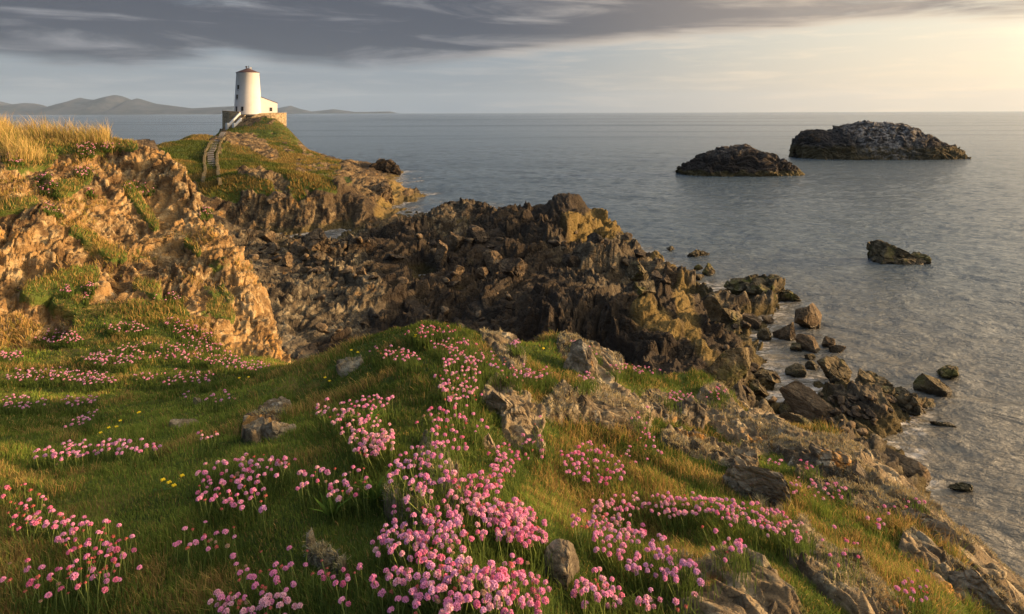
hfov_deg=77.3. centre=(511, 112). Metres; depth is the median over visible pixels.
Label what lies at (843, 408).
loose stone
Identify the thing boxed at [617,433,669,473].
thrift clump
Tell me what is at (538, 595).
thrift clump
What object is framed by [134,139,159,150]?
crag
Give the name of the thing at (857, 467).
outcrop
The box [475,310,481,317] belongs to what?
loose stone
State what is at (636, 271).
boulder
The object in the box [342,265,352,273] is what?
loose stone
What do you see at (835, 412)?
loose stone
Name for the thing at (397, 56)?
sky
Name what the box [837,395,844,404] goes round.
loose stone
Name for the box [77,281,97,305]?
thrift clump
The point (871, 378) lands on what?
sea rock
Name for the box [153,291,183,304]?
thrift clump
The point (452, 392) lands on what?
thrift clump
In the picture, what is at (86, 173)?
thrift clump
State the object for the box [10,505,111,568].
thrift clump
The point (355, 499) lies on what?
thrift clump
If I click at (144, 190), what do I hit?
thrift clump
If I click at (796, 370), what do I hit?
sea rock
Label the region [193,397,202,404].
outcrop
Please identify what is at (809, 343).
sea rock
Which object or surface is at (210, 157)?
path
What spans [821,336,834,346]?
sea rock
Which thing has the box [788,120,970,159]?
rock island
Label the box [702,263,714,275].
sea rock
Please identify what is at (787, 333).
sea rock
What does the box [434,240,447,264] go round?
boulder
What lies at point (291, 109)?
hills
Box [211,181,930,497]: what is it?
shore terrain
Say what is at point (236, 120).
staircase
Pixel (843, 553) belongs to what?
thrift clump
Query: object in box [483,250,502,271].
boulder
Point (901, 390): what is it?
sea rock
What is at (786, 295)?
sea rock
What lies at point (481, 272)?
boulder
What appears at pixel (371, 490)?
plantain
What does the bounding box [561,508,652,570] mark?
thrift clump
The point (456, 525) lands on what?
thrift clump
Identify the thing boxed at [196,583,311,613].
thrift clump
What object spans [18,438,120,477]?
thrift clump
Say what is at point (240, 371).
thrift clump
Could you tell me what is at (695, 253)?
sea rock
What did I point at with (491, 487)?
thrift clump
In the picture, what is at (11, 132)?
tall grass
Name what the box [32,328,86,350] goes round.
thrift clump
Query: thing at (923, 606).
thrift clump
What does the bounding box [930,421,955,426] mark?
sea rock
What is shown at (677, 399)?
thrift clump
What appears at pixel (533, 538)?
thrift clump
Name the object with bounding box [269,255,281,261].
loose stone
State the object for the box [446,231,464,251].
boulder
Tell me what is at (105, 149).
thrift clump
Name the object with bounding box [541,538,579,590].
rock
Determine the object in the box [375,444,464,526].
thrift clump
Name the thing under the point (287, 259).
boulder
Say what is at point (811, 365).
sea rock
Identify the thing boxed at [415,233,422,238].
loose stone
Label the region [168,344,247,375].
thrift clump
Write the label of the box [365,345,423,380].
thrift clump
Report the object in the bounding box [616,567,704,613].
thrift clump
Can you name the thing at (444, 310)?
loose stone
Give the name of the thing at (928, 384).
sea rock
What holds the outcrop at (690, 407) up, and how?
on the ground at (762, 594)
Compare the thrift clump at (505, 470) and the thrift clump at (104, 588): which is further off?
the thrift clump at (505, 470)
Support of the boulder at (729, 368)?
on the shore terrain at (670, 328)
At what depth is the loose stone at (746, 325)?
33.99 m
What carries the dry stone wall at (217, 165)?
on the hill terrain at (354, 202)
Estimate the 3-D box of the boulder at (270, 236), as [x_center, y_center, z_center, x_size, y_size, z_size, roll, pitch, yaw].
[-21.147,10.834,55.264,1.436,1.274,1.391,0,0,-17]
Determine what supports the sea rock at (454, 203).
in the sea
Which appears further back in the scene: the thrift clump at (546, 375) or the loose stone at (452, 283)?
the loose stone at (452, 283)
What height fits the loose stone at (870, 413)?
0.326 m
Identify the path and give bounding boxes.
[206,132,225,165]
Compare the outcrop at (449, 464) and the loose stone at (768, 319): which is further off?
the loose stone at (768, 319)
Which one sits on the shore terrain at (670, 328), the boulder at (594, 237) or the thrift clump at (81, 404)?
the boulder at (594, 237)
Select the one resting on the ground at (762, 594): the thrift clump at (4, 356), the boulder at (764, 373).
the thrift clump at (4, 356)
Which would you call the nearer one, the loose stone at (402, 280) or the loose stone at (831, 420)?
the loose stone at (831, 420)
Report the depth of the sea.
74.26 m
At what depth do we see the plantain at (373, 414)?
2.37 m
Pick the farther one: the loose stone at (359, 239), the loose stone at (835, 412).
the loose stone at (359, 239)
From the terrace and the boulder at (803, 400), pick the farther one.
the terrace
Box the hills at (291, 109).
[277,106,394,113]
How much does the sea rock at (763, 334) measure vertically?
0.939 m
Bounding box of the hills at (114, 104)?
[0,95,289,114]
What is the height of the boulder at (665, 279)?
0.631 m
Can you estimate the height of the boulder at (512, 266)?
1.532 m
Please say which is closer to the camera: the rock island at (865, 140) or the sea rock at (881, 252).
the sea rock at (881, 252)
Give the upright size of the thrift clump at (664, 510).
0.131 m
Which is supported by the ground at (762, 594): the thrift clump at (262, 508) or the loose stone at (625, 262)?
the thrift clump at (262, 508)
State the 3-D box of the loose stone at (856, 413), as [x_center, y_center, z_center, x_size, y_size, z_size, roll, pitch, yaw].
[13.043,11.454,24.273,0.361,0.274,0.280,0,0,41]
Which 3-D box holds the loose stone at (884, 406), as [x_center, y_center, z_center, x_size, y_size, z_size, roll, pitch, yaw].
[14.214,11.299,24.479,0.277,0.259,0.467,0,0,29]
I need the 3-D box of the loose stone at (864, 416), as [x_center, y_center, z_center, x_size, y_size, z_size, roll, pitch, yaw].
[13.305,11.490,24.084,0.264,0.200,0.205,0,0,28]
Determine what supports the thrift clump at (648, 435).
on the ground at (762, 594)
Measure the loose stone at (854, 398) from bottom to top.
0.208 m
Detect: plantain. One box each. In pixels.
[309,482,351,521]
[348,403,389,424]
[353,464,396,505]
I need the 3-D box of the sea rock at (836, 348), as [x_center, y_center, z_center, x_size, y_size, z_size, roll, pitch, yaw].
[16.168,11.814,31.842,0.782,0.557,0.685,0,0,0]
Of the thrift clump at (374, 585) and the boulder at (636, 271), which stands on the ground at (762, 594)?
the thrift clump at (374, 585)
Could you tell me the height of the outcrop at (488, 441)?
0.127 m
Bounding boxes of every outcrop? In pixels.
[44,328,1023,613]
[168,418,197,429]
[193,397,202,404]
[261,421,295,440]
[442,457,455,477]
[482,433,495,451]
[486,389,527,423]
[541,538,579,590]
[563,339,598,377]
[673,397,706,430]
[722,465,790,509]
[768,601,780,613]
[808,443,851,472]
[852,460,868,481]
[896,508,961,544]
[949,569,1014,613]
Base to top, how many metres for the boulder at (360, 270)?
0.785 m
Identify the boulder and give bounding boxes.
[260,231,275,242]
[264,243,280,251]
[266,191,286,204]
[281,252,292,267]
[289,241,310,256]
[304,228,330,252]
[356,266,365,274]
[383,253,404,260]
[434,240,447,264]
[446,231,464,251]
[454,265,464,274]
[466,225,489,243]
[476,267,487,279]
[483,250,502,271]
[498,256,527,281]
[562,253,579,267]
[586,232,604,247]
[626,260,648,281]
[631,280,655,295]
[651,270,661,286]
[660,275,670,285]
[663,264,676,284]
[703,293,721,321]
[705,347,749,389]
[717,308,742,325]
[741,313,761,329]
[750,379,768,397]
[754,369,781,383]
[778,400,792,413]
[779,381,834,424]
[779,412,813,426]
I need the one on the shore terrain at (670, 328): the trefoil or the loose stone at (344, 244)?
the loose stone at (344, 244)
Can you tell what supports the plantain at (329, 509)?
on the ground at (762, 594)
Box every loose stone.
[266,251,277,255]
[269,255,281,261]
[300,266,311,271]
[308,268,317,273]
[312,253,321,258]
[313,294,325,300]
[314,323,327,330]
[315,261,323,265]
[325,256,332,262]
[330,281,337,287]
[341,241,347,248]
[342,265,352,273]
[355,236,362,242]
[368,275,378,279]
[396,277,408,283]
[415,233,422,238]
[429,239,436,245]
[430,248,436,254]
[441,306,448,314]
[449,280,458,286]
[450,271,458,276]
[464,237,473,242]
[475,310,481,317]
[505,293,511,299]
[548,239,559,246]
[622,234,629,240]
[622,258,629,265]
[634,249,644,257]
[731,323,737,329]
[741,320,750,328]
[742,385,750,393]
[746,394,753,400]
[751,362,758,370]
[761,315,773,323]
[770,396,776,402]
[827,417,835,425]
[828,397,834,405]
[829,409,840,415]
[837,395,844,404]
[839,427,849,432]
[840,405,846,412]
[846,410,855,417]
[846,421,855,427]
[850,396,860,401]
[851,409,860,417]
[852,405,860,411]
[856,428,867,435]
[862,414,869,419]
[865,408,876,418]
[880,403,887,410]
[884,394,897,402]
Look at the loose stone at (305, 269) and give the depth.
42.86 m
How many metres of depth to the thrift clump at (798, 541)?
2.04 m
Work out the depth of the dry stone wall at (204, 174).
91.58 m
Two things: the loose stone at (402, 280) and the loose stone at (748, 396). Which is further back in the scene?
the loose stone at (402, 280)
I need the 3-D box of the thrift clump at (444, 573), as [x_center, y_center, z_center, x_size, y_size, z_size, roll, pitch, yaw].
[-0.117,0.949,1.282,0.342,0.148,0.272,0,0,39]
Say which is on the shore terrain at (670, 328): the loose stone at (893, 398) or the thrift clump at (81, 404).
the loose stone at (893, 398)
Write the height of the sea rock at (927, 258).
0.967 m
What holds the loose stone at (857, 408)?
on the shore terrain at (670, 328)
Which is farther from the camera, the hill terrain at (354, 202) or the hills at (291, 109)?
the hills at (291, 109)
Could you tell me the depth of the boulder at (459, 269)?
40.75 m
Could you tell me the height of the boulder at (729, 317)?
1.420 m
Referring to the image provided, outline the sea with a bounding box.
[0,111,1023,578]
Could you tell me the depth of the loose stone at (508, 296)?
34.32 m
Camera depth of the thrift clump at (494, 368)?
3.04 m
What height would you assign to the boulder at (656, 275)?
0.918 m
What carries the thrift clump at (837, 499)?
on the ground at (762, 594)
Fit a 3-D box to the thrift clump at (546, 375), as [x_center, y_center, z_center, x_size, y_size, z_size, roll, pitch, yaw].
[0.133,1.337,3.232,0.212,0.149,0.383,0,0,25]
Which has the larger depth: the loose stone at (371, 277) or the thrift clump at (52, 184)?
the loose stone at (371, 277)
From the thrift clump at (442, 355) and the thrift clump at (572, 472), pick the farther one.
the thrift clump at (442, 355)
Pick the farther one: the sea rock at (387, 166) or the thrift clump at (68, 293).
the sea rock at (387, 166)
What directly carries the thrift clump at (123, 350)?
on the ground at (762, 594)
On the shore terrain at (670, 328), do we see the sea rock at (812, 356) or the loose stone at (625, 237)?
the loose stone at (625, 237)
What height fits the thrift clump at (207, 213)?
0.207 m
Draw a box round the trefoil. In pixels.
[154,474,184,496]
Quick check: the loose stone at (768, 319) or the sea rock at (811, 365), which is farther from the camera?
the loose stone at (768, 319)
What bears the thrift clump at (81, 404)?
on the ground at (762, 594)
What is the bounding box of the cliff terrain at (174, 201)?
[0,138,291,362]
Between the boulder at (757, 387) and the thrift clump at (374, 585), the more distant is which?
the boulder at (757, 387)
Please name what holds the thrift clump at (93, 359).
on the ground at (762, 594)
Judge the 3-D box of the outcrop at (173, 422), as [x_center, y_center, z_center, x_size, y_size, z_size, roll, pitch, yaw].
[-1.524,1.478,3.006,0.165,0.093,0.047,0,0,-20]
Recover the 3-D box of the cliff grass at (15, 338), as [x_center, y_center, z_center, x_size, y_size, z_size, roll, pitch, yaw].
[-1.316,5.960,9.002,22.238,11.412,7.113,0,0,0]
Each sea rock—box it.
[368,158,400,174]
[372,181,393,203]
[443,199,488,206]
[687,249,709,256]
[694,264,702,270]
[696,274,703,279]
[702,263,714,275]
[724,274,785,302]
[756,327,771,340]
[772,322,795,340]
[778,289,801,300]
[785,363,806,377]
[790,343,801,351]
[794,303,821,328]
[795,334,820,352]
[804,353,815,359]
[805,360,819,369]
[817,356,851,383]
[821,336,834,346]
[829,345,845,352]
[854,369,895,395]
[866,240,925,264]
[884,447,931,486]
[894,392,935,415]
[895,386,909,394]
[911,251,931,263]
[913,373,951,396]
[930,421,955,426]
[936,365,958,378]
[947,482,973,491]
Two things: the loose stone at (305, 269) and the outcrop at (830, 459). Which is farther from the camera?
the loose stone at (305, 269)
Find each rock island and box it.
[675,144,804,176]
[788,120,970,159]
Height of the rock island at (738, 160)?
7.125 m
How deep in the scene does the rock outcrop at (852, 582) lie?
3.02 m
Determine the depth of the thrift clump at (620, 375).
4.19 m
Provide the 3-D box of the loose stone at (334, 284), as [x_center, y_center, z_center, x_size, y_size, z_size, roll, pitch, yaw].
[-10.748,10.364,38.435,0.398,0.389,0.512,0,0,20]
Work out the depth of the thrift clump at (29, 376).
4.70 m
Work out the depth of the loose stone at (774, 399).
25.70 m
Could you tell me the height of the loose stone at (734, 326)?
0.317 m
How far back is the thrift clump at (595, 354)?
3.98 m
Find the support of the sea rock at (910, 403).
in the sea
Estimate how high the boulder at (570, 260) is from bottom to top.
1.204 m
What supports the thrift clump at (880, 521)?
on the ground at (762, 594)
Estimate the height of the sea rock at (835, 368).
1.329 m
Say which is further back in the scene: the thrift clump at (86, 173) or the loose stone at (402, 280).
the loose stone at (402, 280)
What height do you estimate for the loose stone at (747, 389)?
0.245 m
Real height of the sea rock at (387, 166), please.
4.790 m
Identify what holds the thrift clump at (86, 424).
on the ground at (762, 594)
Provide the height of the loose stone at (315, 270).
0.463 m
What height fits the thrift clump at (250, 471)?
0.157 m
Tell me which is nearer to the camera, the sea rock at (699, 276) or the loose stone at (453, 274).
the loose stone at (453, 274)
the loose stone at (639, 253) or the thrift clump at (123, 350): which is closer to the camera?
the thrift clump at (123, 350)
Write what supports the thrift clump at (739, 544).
on the ground at (762, 594)
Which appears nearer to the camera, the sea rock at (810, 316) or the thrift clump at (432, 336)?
the thrift clump at (432, 336)
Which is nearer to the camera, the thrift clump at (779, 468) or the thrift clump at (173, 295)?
the thrift clump at (779, 468)
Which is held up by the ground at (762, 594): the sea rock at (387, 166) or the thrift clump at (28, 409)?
the thrift clump at (28, 409)
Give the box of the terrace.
[222,111,286,127]
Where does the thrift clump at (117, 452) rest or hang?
on the ground at (762, 594)
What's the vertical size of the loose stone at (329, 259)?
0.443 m
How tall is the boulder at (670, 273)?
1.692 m
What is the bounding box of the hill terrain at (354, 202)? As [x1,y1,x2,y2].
[162,116,415,233]
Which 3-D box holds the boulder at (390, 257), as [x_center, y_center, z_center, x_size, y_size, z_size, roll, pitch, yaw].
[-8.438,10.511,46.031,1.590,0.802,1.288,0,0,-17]
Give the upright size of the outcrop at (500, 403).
0.308 m
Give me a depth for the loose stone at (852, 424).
22.27 m
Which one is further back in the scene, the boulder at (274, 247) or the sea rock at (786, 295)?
the boulder at (274, 247)
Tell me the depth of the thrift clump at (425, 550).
1.41 m
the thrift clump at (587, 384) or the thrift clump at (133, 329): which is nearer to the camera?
the thrift clump at (587, 384)
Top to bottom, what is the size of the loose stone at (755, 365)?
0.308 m
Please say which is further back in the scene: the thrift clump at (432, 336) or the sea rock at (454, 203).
the sea rock at (454, 203)
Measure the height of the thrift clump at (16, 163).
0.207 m
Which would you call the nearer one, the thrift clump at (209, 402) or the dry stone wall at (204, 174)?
the thrift clump at (209, 402)
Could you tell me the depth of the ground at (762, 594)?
2.65 m
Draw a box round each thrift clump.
[0,350,29,365]
[0,367,70,389]
[0,394,50,418]
[0,483,71,556]
[0,548,102,613]
[1,153,25,166]
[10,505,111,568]
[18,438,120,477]
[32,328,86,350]
[33,172,62,197]
[39,201,65,219]
[46,518,153,613]
[47,369,123,394]
[56,409,105,442]
[58,395,102,416]
[59,284,76,298]
[72,141,97,158]
[73,164,93,180]
[76,350,142,373]
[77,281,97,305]
[85,188,96,198]
[98,438,180,476]
[99,141,119,152]
[101,321,152,339]
[114,340,188,369]
[123,180,158,197]
[127,368,220,395]
[150,515,268,594]
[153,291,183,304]
[162,316,225,352]
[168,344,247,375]
[177,389,242,415]
[182,474,293,538]
[188,451,313,508]
[190,427,230,459]
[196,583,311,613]
[198,205,213,220]
[215,545,358,613]
[228,360,275,381]
[243,505,291,544]
[285,462,381,528]
[304,397,407,468]
[319,553,405,613]
[338,426,411,482]
[346,394,404,426]
[347,520,490,593]
[360,509,486,579]
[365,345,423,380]
[365,543,532,613]
[367,556,531,613]
[374,478,565,574]
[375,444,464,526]
[404,324,461,353]
[410,401,498,479]
[414,469,555,547]
[426,337,482,367]
[429,354,488,421]
[438,460,519,515]
[440,344,552,397]
[469,553,569,613]
[475,441,531,505]
[482,503,562,580]
[505,339,528,355]
[508,415,555,481]
[523,366,561,395]
[557,439,638,502]
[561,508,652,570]
[562,567,641,613]
[566,340,602,365]
[566,369,602,395]
[585,527,724,613]
[586,489,656,534]
[606,363,671,385]
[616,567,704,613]
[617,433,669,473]
[623,406,658,450]
[636,488,721,542]
[658,389,698,414]
[694,526,770,593]
[696,494,799,556]
[706,385,730,409]
[761,515,827,562]
[764,456,792,473]
[787,476,859,517]
[793,459,822,483]
[807,525,871,590]
[860,503,906,555]
[884,569,951,613]
[898,494,939,514]
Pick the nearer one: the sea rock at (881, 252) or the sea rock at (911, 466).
the sea rock at (911, 466)
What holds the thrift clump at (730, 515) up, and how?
on the ground at (762, 594)
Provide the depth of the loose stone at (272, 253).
46.55 m
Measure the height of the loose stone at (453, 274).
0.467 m
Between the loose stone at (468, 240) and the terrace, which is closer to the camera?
the loose stone at (468, 240)
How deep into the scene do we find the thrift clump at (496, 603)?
1.21 m
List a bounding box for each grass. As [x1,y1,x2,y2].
[0,110,118,161]
[0,133,282,355]
[0,135,999,613]
[156,117,341,201]
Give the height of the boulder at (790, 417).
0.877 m
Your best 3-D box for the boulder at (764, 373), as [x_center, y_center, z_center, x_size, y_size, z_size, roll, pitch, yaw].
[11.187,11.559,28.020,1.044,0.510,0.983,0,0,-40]
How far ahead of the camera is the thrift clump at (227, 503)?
1.84 m
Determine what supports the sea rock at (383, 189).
in the sea
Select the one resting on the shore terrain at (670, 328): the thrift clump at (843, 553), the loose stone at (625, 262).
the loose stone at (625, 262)
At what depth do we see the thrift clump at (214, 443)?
2.43 m
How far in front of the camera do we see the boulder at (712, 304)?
29.74 m
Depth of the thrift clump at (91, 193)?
9.27 m
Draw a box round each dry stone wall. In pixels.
[201,140,212,183]
[215,136,224,184]
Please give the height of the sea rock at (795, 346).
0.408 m
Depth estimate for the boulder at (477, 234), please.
52.26 m
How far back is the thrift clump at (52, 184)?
8.84 m
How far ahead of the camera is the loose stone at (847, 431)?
21.39 m
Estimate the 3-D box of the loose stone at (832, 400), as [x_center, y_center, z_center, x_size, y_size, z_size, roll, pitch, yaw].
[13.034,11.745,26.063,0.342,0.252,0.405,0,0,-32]
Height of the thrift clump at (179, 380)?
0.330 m
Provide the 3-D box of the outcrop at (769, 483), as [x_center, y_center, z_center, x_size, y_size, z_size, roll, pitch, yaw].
[1.006,1.553,2.646,0.281,0.216,0.101,0,0,29]
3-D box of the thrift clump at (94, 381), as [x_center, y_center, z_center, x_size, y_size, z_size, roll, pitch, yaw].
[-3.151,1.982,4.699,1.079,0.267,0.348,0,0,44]
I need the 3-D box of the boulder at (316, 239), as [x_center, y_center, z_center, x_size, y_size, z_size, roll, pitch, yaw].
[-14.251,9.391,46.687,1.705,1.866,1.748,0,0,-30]
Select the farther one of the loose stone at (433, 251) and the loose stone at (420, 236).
the loose stone at (420, 236)
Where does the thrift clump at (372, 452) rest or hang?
on the ground at (762, 594)
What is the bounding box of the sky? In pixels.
[0,0,1023,112]
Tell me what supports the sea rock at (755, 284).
in the sea
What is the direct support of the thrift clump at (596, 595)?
on the ground at (762, 594)
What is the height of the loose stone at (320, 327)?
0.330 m
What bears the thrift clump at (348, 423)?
on the ground at (762, 594)
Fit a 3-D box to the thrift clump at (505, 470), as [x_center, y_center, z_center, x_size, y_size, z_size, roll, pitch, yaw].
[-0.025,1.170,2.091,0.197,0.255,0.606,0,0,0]
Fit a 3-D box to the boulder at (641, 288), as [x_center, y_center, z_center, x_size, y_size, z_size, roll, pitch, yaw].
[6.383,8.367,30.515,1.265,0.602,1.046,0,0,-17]
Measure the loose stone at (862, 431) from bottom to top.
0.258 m
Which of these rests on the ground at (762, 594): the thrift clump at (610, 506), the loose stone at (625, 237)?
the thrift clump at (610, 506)
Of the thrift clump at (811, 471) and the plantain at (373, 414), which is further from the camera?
the thrift clump at (811, 471)
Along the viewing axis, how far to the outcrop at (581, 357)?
3.76 m
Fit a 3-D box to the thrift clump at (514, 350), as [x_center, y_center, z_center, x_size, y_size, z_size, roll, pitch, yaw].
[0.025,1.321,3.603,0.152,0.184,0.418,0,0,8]
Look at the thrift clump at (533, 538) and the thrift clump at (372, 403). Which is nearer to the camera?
the thrift clump at (533, 538)
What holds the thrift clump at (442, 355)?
on the ground at (762, 594)
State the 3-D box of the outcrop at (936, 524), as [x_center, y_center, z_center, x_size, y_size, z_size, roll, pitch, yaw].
[1.806,1.820,2.778,0.241,0.193,0.088,0,0,27]
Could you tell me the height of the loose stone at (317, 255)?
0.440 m
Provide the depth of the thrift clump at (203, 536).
1.63 m
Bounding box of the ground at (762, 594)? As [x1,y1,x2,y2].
[0,308,1023,613]
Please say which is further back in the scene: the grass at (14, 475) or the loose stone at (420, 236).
the loose stone at (420, 236)
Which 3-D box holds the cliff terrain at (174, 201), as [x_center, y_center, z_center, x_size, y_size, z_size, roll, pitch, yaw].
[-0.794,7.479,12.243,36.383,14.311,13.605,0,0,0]
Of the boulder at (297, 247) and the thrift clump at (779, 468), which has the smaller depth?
the thrift clump at (779, 468)
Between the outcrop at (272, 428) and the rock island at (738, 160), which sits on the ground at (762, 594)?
the outcrop at (272, 428)
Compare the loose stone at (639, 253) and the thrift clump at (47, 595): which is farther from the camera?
the loose stone at (639, 253)
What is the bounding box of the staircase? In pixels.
[225,112,245,129]
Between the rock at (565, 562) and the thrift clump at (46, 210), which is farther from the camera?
the thrift clump at (46, 210)
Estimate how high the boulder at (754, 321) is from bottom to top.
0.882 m
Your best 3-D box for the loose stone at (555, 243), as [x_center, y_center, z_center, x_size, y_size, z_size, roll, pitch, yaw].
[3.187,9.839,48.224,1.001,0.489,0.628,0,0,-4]
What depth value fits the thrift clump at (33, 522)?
1.88 m
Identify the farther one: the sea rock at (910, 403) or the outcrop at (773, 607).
the sea rock at (910, 403)
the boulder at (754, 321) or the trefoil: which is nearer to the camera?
the trefoil
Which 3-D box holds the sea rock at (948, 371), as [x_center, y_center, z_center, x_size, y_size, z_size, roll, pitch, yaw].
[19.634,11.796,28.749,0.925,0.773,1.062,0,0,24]
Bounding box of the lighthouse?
[234,66,276,113]
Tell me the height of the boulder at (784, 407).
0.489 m
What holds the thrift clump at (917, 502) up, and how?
on the ground at (762, 594)
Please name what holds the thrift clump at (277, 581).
on the ground at (762, 594)
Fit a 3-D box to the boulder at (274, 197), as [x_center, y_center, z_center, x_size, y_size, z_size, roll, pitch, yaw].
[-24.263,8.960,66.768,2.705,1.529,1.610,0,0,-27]
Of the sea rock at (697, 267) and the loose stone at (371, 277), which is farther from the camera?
the sea rock at (697, 267)
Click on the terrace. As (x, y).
(228, 116)
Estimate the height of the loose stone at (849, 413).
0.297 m
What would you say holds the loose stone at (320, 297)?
on the shore terrain at (670, 328)
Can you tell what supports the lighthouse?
on the terrace
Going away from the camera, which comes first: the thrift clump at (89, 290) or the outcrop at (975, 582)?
the outcrop at (975, 582)
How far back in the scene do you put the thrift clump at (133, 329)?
6.40 m
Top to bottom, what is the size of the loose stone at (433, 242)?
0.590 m
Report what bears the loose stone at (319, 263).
on the shore terrain at (670, 328)
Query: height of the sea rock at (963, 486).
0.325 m
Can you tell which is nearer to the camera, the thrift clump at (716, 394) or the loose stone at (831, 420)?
the thrift clump at (716, 394)

